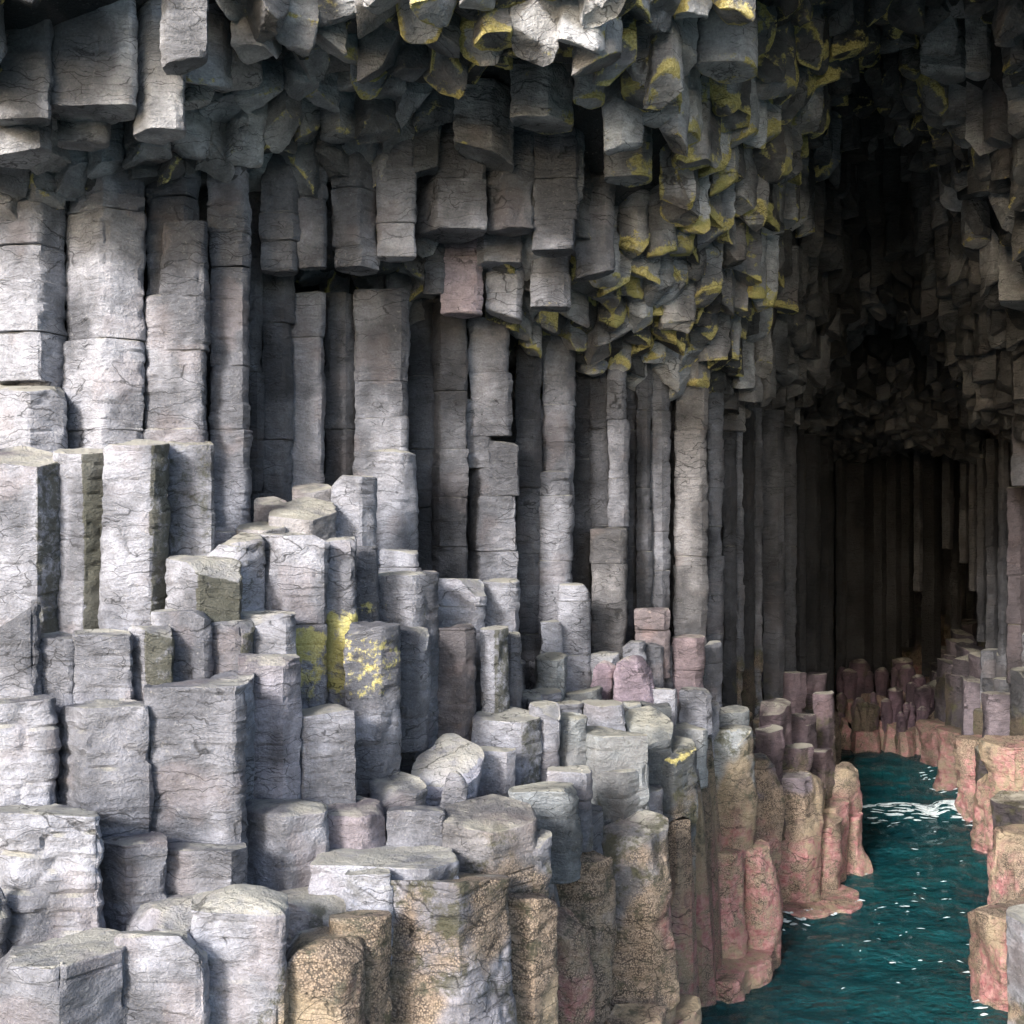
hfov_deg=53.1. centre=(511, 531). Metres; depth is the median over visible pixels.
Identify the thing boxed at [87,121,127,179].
roof block
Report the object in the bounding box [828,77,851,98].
roof block
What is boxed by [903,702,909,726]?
boulder
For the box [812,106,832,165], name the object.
roof block
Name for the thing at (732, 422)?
roof block
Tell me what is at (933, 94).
roof block
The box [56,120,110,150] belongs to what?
roof block
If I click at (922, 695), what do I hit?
boulder
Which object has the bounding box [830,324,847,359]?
roof block
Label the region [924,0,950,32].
roof block
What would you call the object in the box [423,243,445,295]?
hanging column
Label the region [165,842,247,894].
rock stump
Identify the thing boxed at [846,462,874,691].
basalt column
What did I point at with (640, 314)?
roof block
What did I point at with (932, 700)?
boulder
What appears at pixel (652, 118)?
roof block
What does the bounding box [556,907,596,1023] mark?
waterline column
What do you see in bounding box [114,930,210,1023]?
rock stump
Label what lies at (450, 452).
basalt column
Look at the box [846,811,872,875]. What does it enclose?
waterline column
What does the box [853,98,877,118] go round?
roof block
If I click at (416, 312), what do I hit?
roof block
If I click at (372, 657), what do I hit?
rock stump
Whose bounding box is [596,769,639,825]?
rock stump
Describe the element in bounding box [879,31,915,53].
roof block
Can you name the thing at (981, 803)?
waterline column
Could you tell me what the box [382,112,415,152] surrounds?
roof block
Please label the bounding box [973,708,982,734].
rock stump
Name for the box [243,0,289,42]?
roof block
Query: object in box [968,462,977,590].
hanging column
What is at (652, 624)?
rock stump
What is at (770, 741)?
waterline column
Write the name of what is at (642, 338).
roof block
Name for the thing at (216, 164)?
roof block
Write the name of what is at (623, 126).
roof block
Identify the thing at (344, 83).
roof block
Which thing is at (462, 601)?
rock stump
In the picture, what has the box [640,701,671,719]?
rock stump
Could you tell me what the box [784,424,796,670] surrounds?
basalt column
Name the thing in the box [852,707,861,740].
boulder
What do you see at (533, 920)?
rock stump
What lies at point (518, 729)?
rock stump
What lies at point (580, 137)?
roof block
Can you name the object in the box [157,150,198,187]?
roof block
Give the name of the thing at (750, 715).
waterline column
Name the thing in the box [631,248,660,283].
roof block
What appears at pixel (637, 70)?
roof block
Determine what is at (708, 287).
roof block
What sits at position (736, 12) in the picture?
roof block
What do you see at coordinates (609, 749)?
rock stump
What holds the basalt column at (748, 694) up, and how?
on the ledge terrain at (698, 947)
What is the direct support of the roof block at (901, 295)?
on the roof terrain at (587, 122)
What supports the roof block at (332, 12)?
on the roof terrain at (587, 122)
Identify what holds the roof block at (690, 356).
on the roof terrain at (587, 122)
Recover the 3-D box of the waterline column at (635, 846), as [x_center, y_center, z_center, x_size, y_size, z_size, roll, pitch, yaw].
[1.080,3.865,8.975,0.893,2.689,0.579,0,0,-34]
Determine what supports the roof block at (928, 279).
on the roof terrain at (587, 122)
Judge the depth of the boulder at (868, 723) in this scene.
23.15 m
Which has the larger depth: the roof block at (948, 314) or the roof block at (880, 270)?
the roof block at (880, 270)
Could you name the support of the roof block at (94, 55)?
on the roof terrain at (587, 122)
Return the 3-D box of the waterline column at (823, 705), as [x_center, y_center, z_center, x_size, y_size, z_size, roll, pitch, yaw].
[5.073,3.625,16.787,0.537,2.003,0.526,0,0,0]
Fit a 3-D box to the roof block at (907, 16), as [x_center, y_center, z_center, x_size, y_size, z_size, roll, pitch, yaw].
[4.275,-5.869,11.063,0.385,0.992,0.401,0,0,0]
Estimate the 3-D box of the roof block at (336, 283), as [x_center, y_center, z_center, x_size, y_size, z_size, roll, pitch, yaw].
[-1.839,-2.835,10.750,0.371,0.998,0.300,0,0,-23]
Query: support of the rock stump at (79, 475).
on the ledge terrain at (698, 947)
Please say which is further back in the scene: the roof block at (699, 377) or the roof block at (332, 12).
the roof block at (699, 377)
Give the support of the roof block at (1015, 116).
on the roof terrain at (587, 122)
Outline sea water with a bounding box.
[701,749,1007,1023]
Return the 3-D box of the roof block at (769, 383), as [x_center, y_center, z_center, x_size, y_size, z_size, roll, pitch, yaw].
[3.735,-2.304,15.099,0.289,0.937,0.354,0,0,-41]
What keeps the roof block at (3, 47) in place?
on the roof terrain at (587, 122)
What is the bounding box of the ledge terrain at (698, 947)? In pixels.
[400,677,934,1023]
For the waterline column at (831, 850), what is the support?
in the sea water
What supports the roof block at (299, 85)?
on the roof terrain at (587, 122)
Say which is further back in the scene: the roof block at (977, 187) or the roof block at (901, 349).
the roof block at (901, 349)
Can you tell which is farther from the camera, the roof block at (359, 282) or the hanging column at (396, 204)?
the roof block at (359, 282)
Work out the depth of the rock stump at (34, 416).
8.43 m
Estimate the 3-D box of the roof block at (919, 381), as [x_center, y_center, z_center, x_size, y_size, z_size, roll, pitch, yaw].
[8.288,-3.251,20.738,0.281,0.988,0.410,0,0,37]
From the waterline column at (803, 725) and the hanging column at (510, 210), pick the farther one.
the waterline column at (803, 725)
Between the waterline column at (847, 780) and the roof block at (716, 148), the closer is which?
the roof block at (716, 148)
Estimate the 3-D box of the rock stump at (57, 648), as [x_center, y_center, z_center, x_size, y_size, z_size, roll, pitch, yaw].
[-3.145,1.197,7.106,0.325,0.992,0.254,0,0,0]
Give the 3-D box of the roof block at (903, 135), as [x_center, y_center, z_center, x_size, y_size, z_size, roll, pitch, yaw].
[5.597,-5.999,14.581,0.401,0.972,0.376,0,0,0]
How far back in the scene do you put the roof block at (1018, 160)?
12.07 m
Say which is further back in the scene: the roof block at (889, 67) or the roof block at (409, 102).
the roof block at (889, 67)
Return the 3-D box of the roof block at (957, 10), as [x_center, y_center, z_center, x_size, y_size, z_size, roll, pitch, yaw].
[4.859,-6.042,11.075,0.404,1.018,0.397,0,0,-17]
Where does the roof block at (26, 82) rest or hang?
on the roof terrain at (587, 122)
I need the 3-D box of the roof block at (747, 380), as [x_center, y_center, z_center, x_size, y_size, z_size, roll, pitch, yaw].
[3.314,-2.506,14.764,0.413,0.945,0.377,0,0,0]
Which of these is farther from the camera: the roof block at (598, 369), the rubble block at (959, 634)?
the rubble block at (959, 634)
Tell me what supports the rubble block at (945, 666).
on the ledge terrain at (698, 947)
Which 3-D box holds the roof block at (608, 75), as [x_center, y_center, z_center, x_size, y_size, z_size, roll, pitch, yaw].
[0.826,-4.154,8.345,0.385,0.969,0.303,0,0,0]
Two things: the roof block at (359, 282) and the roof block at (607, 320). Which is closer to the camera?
the roof block at (359, 282)
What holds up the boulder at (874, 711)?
on the ledge terrain at (698, 947)
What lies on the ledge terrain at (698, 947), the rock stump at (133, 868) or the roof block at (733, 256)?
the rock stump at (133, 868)
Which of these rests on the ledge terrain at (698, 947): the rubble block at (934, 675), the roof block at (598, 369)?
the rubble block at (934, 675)
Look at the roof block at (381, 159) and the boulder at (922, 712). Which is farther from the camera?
the boulder at (922, 712)
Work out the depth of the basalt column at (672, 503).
13.51 m
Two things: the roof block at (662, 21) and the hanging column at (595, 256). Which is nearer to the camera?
the roof block at (662, 21)
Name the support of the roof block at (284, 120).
on the roof terrain at (587, 122)
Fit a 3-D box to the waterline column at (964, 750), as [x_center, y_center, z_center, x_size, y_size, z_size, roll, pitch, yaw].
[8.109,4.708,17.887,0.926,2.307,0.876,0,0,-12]
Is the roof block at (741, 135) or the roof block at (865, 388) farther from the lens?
the roof block at (865, 388)
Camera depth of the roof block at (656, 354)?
12.51 m
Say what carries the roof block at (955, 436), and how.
on the roof terrain at (587, 122)
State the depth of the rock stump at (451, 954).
6.18 m
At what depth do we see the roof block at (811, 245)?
14.88 m
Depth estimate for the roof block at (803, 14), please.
10.09 m
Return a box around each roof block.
[0,4,7,62]
[0,19,53,126]
[0,118,51,168]
[0,167,30,200]
[0,190,16,220]
[25,171,65,209]
[30,116,70,174]
[50,0,137,124]
[54,149,88,200]
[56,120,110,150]
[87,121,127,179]
[122,117,171,168]
[128,165,158,191]
[133,0,186,144]
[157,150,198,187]
[159,0,208,74]
[171,109,210,160]
[184,82,214,110]
[186,3,232,89]
[195,119,234,182]
[199,91,241,123]
[210,43,262,92]
[215,0,242,20]
[225,102,267,167]
[230,13,281,64]
[232,58,284,113]
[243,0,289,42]
[249,153,272,191]
[263,89,302,153]
[274,0,318,56]
[279,137,319,198]
[281,49,319,100]
[292,43,329,83]
[294,97,320,145]
[298,268,333,286]
[306,72,339,112]
[314,127,348,181]
[316,22,347,56]
[318,0,356,27]
[319,91,355,143]
[319,271,350,292]
[326,54,349,73]
[333,34,358,65]
[337,71,354,91]
[342,140,379,164]
[350,64,390,99]
[351,275,383,288]
[354,93,400,144]
[355,0,395,38]
[357,24,402,83]
[361,239,400,276]
[363,0,400,14]
[371,142,387,187]
[374,73,406,100]
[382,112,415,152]
[383,271,413,308]
[386,39,428,82]
[395,81,432,128]
[396,0,442,43]
[397,254,424,281]
[409,277,435,301]
[409,298,424,325]
[410,0,457,28]
[413,88,454,132]
[413,125,441,177]
[415,238,437,257]
[422,47,467,98]
[426,11,460,58]
[453,78,513,172]
[459,0,495,10]
[459,17,502,65]
[473,7,512,50]
[509,58,573,134]
[510,0,559,66]
[510,310,533,342]
[518,320,541,357]
[522,233,541,280]
[522,291,539,321]
[534,311,558,332]
[555,0,606,54]
[558,290,589,327]
[558,319,587,351]
[571,16,622,76]
[571,281,600,297]
[573,73,605,109]
[575,161,592,238]
[575,360,608,376]
[576,129,584,200]
[578,0,625,27]
[584,320,611,365]
[589,206,620,288]
[591,288,620,313]
[592,11,636,85]
[597,296,626,331]
[598,252,632,296]
[601,74,643,155]
[603,127,652,186]
[606,341,631,371]
[610,310,632,341]
[617,189,649,258]
[620,70,651,111]
[620,275,643,298]
[623,324,650,346]
[625,35,649,85]
[626,363,651,390]
[627,296,652,332]
[629,0,651,23]
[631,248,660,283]
[636,11,672,35]
[641,341,665,363]
[643,16,683,109]
[643,76,684,127]
[643,254,674,306]
[646,185,677,257]
[649,0,680,15]
[651,317,677,344]
[651,347,681,392]
[653,256,688,308]
[657,279,696,333]
[658,72,689,156]
[659,143,695,209]
[659,169,699,226]
[669,366,690,401]
[670,229,694,256]
[671,75,712,170]
[673,0,712,19]
[677,175,710,234]
[679,343,702,371]
[682,17,698,75]
[686,248,706,280]
[686,359,709,388]
[687,65,702,146]
[689,313,718,348]
[695,0,757,83]
[695,240,723,308]
[697,183,735,250]
[698,130,731,177]
[698,311,730,360]
[707,111,721,168]
[708,145,739,197]
[709,78,741,116]
[709,192,723,227]
[712,0,755,25]
[715,217,735,245]
[720,268,735,316]
[721,79,750,132]
[722,217,747,268]
[723,401,745,431]
[730,77,759,147]
[731,227,761,285]
[731,314,741,360]
[731,339,754,388]
[734,148,758,216]
[735,279,747,311]
[738,374,762,402]
[739,176,769,231]
[743,99,767,148]
[743,100,781,148]
[744,307,772,342]
[747,234,767,298]
[751,235,778,312]
[752,125,786,181]
[754,329,772,377]
[756,21,795,99]
[756,22,788,82]
[757,1,776,58]
[757,342,776,406]
[761,183,785,235]
[763,184,779,231]
[768,119,793,183]
[771,313,787,374]
[773,245,798,314]
[776,353,799,386]
[776,397,794,426]
[778,124,802,187]
[781,65,809,124]
[783,182,797,229]
[790,157,809,230]
[791,0,812,26]
[793,4,824,69]
[793,86,823,134]
[794,314,814,352]
[795,170,814,237]
[795,378,813,407]
[799,183,823,256]
[805,270,823,317]
[806,334,828,387]
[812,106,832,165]
[814,111,841,181]
[815,271,829,325]
[816,60,840,87]
[816,293,836,335]
[817,390,835,417]
[818,206,842,271]
[824,184,833,220]
[824,192,841,234]
[825,151,847,192]
[828,0,854,35]
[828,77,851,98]
[828,232,853,294]
[829,0,865,62]
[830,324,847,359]
[837,278,855,308]
[840,114,860,151]
[840,163,856,209]
[840,277,860,324]
[840,366,857,389]
[843,178,866,235]
[846,140,869,163]
[848,73,872,99]
[849,341,866,368]
[852,208,866,262]
[852,231,870,277]
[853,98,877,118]
[855,371,876,400]
[858,138,883,180]
[859,23,876,56]
[860,109,884,141]
[863,325,879,357]
[864,0,891,26]
[864,59,881,85]
[865,160,882,209]
[865,202,885,237]
[869,233,890,289]
[869,362,886,386]
[876,273,892,303]
[876,326,893,362]
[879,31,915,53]
[880,51,899,87]
[882,147,907,202]
[883,202,905,261]
[887,0,925,36]
[890,258,912,288]
[892,276,909,310]
[892,334,909,362]
[893,120,914,146]
[898,37,920,80]
[899,75,920,112]
[899,184,914,250]
[900,250,921,282]
[907,148,929,172]
[909,277,920,314]
[909,335,926,371]
[911,171,929,207]
[913,205,933,256]
[913,366,927,394]
[916,74,948,115]
[916,402,937,427]
[919,15,957,56]
[920,21,965,84]
[920,97,950,129]
[920,282,937,320]
[921,244,936,288]
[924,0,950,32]
[929,170,947,230]
[930,330,945,361]
[931,130,951,150]
[933,225,950,279]
[937,166,962,211]
[937,297,957,331]
[941,84,965,125]
[945,418,965,451]
[946,0,981,19]
[946,123,970,148]
[947,209,962,255]
[947,225,968,286]
[950,159,967,191]
[951,280,970,307]
[955,324,973,355]
[958,303,974,330]
[961,201,991,248]
[963,0,997,14]
[963,199,990,236]
[965,18,990,80]
[965,81,996,155]
[967,146,990,196]
[967,260,980,292]
[971,147,990,180]
[972,331,995,383]
[973,313,993,355]
[973,383,995,411]
[979,229,998,296]
[982,78,1012,149]
[984,281,1006,308]
[986,308,1006,348]
[988,193,1013,232]
[989,148,1010,179]
[990,309,1006,336]
[992,1,1023,46]
[995,348,1011,394]
[997,0,1023,41]
[998,240,1023,311]
[1000,41,1023,74]
[1002,59,1023,100]
[1005,309,1023,351]
[1007,96,1023,138]
[1008,147,1023,211]
[1010,210,1023,261]
[1011,352,1023,403]
[1012,136,1023,184]
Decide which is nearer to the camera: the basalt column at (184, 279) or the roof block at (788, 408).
the basalt column at (184, 279)
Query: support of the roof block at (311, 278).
on the roof terrain at (587, 122)
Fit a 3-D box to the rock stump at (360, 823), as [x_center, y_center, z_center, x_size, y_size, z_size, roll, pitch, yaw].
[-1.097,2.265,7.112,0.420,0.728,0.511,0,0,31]
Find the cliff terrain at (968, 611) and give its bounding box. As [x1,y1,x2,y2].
[64,209,1016,708]
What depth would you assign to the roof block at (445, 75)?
8.56 m
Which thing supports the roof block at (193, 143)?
on the roof terrain at (587, 122)
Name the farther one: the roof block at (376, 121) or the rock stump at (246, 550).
the roof block at (376, 121)
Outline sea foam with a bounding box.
[782,767,987,1015]
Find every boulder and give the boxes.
[0,888,11,958]
[14,368,62,387]
[411,733,484,805]
[439,770,468,808]
[590,660,615,699]
[613,655,654,702]
[836,667,845,710]
[836,692,846,725]
[841,668,857,699]
[849,659,870,697]
[850,697,864,741]
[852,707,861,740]
[860,702,874,731]
[868,703,880,730]
[870,692,877,704]
[875,667,888,704]
[881,698,892,734]
[887,686,903,722]
[890,666,898,686]
[892,657,912,686]
[894,712,905,749]
[898,664,915,692]
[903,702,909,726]
[903,708,909,729]
[906,682,916,703]
[908,702,915,727]
[911,674,925,687]
[914,686,932,723]
[915,706,928,721]
[923,685,934,710]
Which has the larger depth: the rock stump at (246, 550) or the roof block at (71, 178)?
the roof block at (71, 178)
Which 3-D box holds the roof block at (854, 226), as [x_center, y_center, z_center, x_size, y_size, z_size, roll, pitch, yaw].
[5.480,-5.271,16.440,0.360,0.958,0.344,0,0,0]
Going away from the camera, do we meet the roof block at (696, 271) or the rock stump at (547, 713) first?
the rock stump at (547, 713)
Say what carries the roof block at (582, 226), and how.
on the roof terrain at (587, 122)
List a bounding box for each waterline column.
[556,850,616,1023]
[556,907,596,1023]
[601,810,679,1023]
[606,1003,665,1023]
[670,994,701,1023]
[713,724,757,913]
[717,848,747,958]
[744,839,783,968]
[749,712,752,726]
[753,719,759,726]
[753,734,755,752]
[754,724,785,840]
[754,753,774,768]
[754,767,784,912]
[759,698,791,744]
[778,768,824,902]
[782,743,813,772]
[783,671,807,713]
[791,713,817,748]
[805,672,826,713]
[810,748,835,799]
[813,691,835,764]
[820,813,842,890]
[822,789,825,812]
[823,797,849,882]
[832,762,862,813]
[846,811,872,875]
[915,718,944,766]
[932,725,960,790]
[952,734,981,821]
[967,897,1023,1011]
[970,773,989,852]
[978,735,1023,853]
[987,824,1023,903]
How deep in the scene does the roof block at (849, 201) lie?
15.79 m
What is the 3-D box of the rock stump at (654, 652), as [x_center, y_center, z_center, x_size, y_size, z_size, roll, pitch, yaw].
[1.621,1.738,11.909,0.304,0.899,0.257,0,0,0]
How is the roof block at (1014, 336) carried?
on the roof terrain at (587, 122)
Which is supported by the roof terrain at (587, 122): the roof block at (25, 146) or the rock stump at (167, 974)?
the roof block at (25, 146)
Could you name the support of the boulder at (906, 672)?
on the ledge terrain at (698, 947)
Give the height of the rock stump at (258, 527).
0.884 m
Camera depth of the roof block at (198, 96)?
8.22 m
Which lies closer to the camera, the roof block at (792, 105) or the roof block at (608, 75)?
the roof block at (608, 75)
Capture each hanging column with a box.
[258,153,300,276]
[297,166,328,270]
[326,182,334,258]
[331,152,379,275]
[375,138,417,262]
[415,122,487,243]
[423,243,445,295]
[440,238,482,318]
[476,232,522,268]
[485,262,524,323]
[486,125,534,236]
[530,255,571,311]
[532,127,579,257]
[575,175,615,281]
[913,450,923,590]
[941,454,954,548]
[959,462,969,563]
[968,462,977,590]
[1010,417,1023,485]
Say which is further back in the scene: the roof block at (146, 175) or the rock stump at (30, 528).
the roof block at (146, 175)
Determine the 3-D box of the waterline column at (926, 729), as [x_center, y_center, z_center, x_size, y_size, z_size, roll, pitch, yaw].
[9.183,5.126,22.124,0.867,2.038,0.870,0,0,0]
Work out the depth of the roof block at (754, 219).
11.44 m
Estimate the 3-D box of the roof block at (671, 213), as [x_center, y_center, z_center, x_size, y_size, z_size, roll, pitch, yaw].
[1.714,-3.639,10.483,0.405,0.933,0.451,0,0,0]
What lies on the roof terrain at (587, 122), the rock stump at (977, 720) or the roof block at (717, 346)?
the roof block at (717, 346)
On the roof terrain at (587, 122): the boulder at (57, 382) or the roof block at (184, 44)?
the roof block at (184, 44)
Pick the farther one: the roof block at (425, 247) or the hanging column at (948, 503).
the hanging column at (948, 503)
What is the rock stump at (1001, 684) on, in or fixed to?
on the ledge terrain at (698, 947)
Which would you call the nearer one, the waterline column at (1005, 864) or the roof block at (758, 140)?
the roof block at (758, 140)
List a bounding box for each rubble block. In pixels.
[389,623,401,707]
[475,671,481,711]
[520,657,525,688]
[521,689,543,709]
[527,698,543,709]
[529,652,541,689]
[534,652,567,698]
[565,685,602,700]
[805,708,813,713]
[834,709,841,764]
[926,680,935,706]
[928,662,937,681]
[931,670,936,680]
[934,677,945,721]
[935,658,952,706]
[941,645,945,657]
[943,654,955,660]
[944,674,962,727]
[945,638,973,655]
[951,629,977,644]
[951,655,969,675]
[955,642,983,657]
[961,619,977,645]
[961,676,980,734]
[968,652,980,678]
[975,745,987,791]
[981,691,1009,737]
[990,790,1023,838]
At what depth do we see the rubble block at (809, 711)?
18.50 m
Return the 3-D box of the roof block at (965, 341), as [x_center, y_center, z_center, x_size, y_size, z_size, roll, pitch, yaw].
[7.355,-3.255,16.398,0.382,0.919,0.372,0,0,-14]
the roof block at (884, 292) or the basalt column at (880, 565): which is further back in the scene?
the basalt column at (880, 565)
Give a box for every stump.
[0,384,67,452]
[0,445,60,633]
[0,603,42,697]
[0,694,61,805]
[0,803,105,951]
[0,927,127,1023]
[39,631,74,715]
[53,448,103,633]
[55,698,153,838]
[72,628,133,703]
[97,439,170,630]
[99,831,167,930]
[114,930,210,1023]
[125,893,194,931]
[128,625,174,700]
[143,678,247,863]
[151,609,213,681]
[165,555,242,622]
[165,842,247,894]
[167,441,214,596]
[190,884,289,1023]
[207,532,265,610]
[211,619,255,675]
[211,670,255,801]
[236,521,285,534]
[238,653,302,798]
[241,610,296,653]
[245,799,329,890]
[254,496,286,521]
[259,532,329,708]
[268,496,336,539]
[279,887,345,950]
[286,926,365,1023]
[292,483,331,501]
[299,704,356,804]
[308,845,459,898]
[325,536,357,706]
[327,795,386,848]
[329,910,391,1023]
[330,475,377,545]
[343,621,401,797]
[343,867,394,973]
[355,546,379,621]
[369,771,427,833]
[377,548,421,572]
[378,570,438,765]
[386,805,445,846]
[389,872,517,1023]
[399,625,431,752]
[437,578,486,671]
[437,623,476,740]
[442,794,537,893]
[471,706,541,785]
[477,746,515,796]
[480,625,509,713]
[482,578,520,631]
[507,632,522,708]
[507,893,558,1023]
[508,781,582,883]
[529,700,560,781]
[531,687,561,701]
[532,829,551,898]
[540,619,563,653]
[546,765,593,852]
[557,583,591,691]
[557,700,582,713]
[558,712,587,766]
[581,699,625,730]
[585,725,649,810]
[590,651,619,699]
[592,804,603,855]
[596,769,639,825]
[622,700,641,711]
[623,640,645,660]
[625,705,672,785]
[634,607,670,678]
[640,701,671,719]
[644,643,663,687]
[648,784,663,813]
[652,687,676,732]
[661,735,697,918]
[664,645,672,688]
[671,634,705,702]
[673,722,707,788]
[676,703,679,722]
[679,686,712,734]
[704,640,722,707]
[708,700,719,757]
[719,705,749,725]
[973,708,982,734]
[980,648,997,707]
[981,677,993,691]
[994,677,1009,691]
[996,651,1006,676]
[1006,904,1023,1023]
[1009,633,1023,692]
[1009,666,1023,735]
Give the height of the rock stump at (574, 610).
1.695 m
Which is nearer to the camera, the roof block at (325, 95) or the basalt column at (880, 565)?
the roof block at (325, 95)
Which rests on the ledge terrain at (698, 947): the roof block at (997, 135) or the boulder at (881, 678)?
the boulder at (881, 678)
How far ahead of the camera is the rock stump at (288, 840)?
6.68 m
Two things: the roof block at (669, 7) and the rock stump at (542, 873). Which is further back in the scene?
the roof block at (669, 7)
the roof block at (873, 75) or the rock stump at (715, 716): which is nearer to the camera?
the rock stump at (715, 716)
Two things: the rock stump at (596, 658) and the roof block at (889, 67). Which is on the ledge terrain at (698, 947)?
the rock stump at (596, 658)
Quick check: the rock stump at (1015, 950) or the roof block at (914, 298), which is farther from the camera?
the roof block at (914, 298)
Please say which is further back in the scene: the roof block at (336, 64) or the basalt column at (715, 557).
the basalt column at (715, 557)
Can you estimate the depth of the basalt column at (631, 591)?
12.90 m
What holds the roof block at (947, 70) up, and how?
on the roof terrain at (587, 122)
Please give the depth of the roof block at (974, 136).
12.54 m
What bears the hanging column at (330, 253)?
hanging from the roof terrain at (587, 122)
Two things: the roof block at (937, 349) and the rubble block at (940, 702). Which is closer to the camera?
the roof block at (937, 349)
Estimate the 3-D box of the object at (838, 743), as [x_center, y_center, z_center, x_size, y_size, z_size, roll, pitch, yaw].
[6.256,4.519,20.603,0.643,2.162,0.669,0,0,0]
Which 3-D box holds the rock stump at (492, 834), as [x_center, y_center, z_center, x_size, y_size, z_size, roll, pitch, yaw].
[-0.154,2.331,7.222,0.666,0.800,0.653,0,0,0]
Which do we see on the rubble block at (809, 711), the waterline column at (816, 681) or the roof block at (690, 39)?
the waterline column at (816, 681)
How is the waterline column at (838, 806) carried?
in the sea water
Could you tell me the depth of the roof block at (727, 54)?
8.97 m
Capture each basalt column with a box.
[0,198,67,383]
[62,170,146,448]
[142,294,207,494]
[145,170,200,296]
[159,220,210,353]
[207,167,252,548]
[248,197,264,522]
[261,272,295,501]
[291,291,325,487]
[324,292,355,485]
[352,449,418,550]
[353,289,410,451]
[407,298,435,569]
[431,298,468,578]
[466,399,491,468]
[467,317,512,438]
[467,441,519,580]
[515,331,542,689]
[538,470,574,646]
[541,335,575,504]
[571,371,591,613]
[588,370,609,574]
[589,527,627,659]
[606,369,630,584]
[625,387,636,643]
[635,363,653,607]
[650,370,670,607]
[668,399,675,644]
[672,386,708,654]
[706,392,724,689]
[722,413,737,706]
[735,432,744,705]
[741,410,755,718]
[751,408,763,715]
[762,409,785,700]
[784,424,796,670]
[795,429,806,672]
[804,434,820,673]
[820,438,834,696]
[835,458,846,695]
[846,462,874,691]
[873,458,886,676]
[886,454,901,679]
[901,453,914,647]
[921,453,940,676]
[950,460,960,637]
[976,458,986,641]
[985,439,998,648]
[997,436,1008,670]
[1006,486,1023,683]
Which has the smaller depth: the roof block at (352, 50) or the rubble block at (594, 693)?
the roof block at (352, 50)
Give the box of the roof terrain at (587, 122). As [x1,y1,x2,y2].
[3,0,1006,433]
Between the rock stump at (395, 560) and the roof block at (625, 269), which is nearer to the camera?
the rock stump at (395, 560)
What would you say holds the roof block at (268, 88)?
on the roof terrain at (587, 122)
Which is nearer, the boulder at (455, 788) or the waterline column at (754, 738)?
the boulder at (455, 788)
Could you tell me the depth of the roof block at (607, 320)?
11.46 m
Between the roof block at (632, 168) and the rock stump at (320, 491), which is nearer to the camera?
the rock stump at (320, 491)
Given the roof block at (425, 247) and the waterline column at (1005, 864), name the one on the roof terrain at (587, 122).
the roof block at (425, 247)
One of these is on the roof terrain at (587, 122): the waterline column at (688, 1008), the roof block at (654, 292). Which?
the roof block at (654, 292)
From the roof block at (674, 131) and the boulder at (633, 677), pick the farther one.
the boulder at (633, 677)
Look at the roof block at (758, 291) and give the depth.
12.54 m
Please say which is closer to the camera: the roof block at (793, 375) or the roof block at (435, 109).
the roof block at (435, 109)
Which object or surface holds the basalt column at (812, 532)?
on the ledge terrain at (698, 947)
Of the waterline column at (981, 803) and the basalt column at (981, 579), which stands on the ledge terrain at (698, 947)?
the basalt column at (981, 579)
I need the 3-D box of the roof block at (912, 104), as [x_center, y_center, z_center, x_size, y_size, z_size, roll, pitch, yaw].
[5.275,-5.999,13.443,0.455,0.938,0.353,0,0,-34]
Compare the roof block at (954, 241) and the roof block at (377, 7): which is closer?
the roof block at (377, 7)
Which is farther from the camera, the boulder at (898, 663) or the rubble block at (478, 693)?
the boulder at (898, 663)
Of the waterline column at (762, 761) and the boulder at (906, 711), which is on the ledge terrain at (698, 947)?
the boulder at (906, 711)
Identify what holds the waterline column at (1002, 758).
in the sea water
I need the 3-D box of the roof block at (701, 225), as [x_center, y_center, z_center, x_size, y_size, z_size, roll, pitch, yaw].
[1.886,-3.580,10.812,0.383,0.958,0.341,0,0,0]
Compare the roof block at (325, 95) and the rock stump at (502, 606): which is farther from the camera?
the rock stump at (502, 606)
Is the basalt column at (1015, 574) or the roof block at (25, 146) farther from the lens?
the basalt column at (1015, 574)
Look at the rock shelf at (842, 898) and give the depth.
13.63 m
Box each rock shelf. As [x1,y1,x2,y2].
[715,947,774,1003]
[783,884,862,918]
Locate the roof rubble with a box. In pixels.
[0,0,1023,470]
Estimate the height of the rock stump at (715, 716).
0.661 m
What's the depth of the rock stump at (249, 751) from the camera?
6.98 m
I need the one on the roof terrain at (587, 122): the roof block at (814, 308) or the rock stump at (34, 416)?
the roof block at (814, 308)
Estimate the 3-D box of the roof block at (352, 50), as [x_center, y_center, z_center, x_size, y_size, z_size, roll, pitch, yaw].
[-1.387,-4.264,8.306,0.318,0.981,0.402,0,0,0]
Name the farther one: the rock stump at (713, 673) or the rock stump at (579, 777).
the rock stump at (713, 673)
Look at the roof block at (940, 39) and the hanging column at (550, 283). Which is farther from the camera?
the roof block at (940, 39)
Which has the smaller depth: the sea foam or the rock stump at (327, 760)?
the rock stump at (327, 760)
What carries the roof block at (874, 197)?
on the roof terrain at (587, 122)
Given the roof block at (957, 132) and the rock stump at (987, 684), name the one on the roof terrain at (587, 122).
the roof block at (957, 132)
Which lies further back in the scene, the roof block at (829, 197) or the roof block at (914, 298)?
the roof block at (914, 298)
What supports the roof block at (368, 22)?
on the roof terrain at (587, 122)
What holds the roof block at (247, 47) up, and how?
on the roof terrain at (587, 122)
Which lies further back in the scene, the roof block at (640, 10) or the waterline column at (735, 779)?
the waterline column at (735, 779)
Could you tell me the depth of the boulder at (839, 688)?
24.31 m
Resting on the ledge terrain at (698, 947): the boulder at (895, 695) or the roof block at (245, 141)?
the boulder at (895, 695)

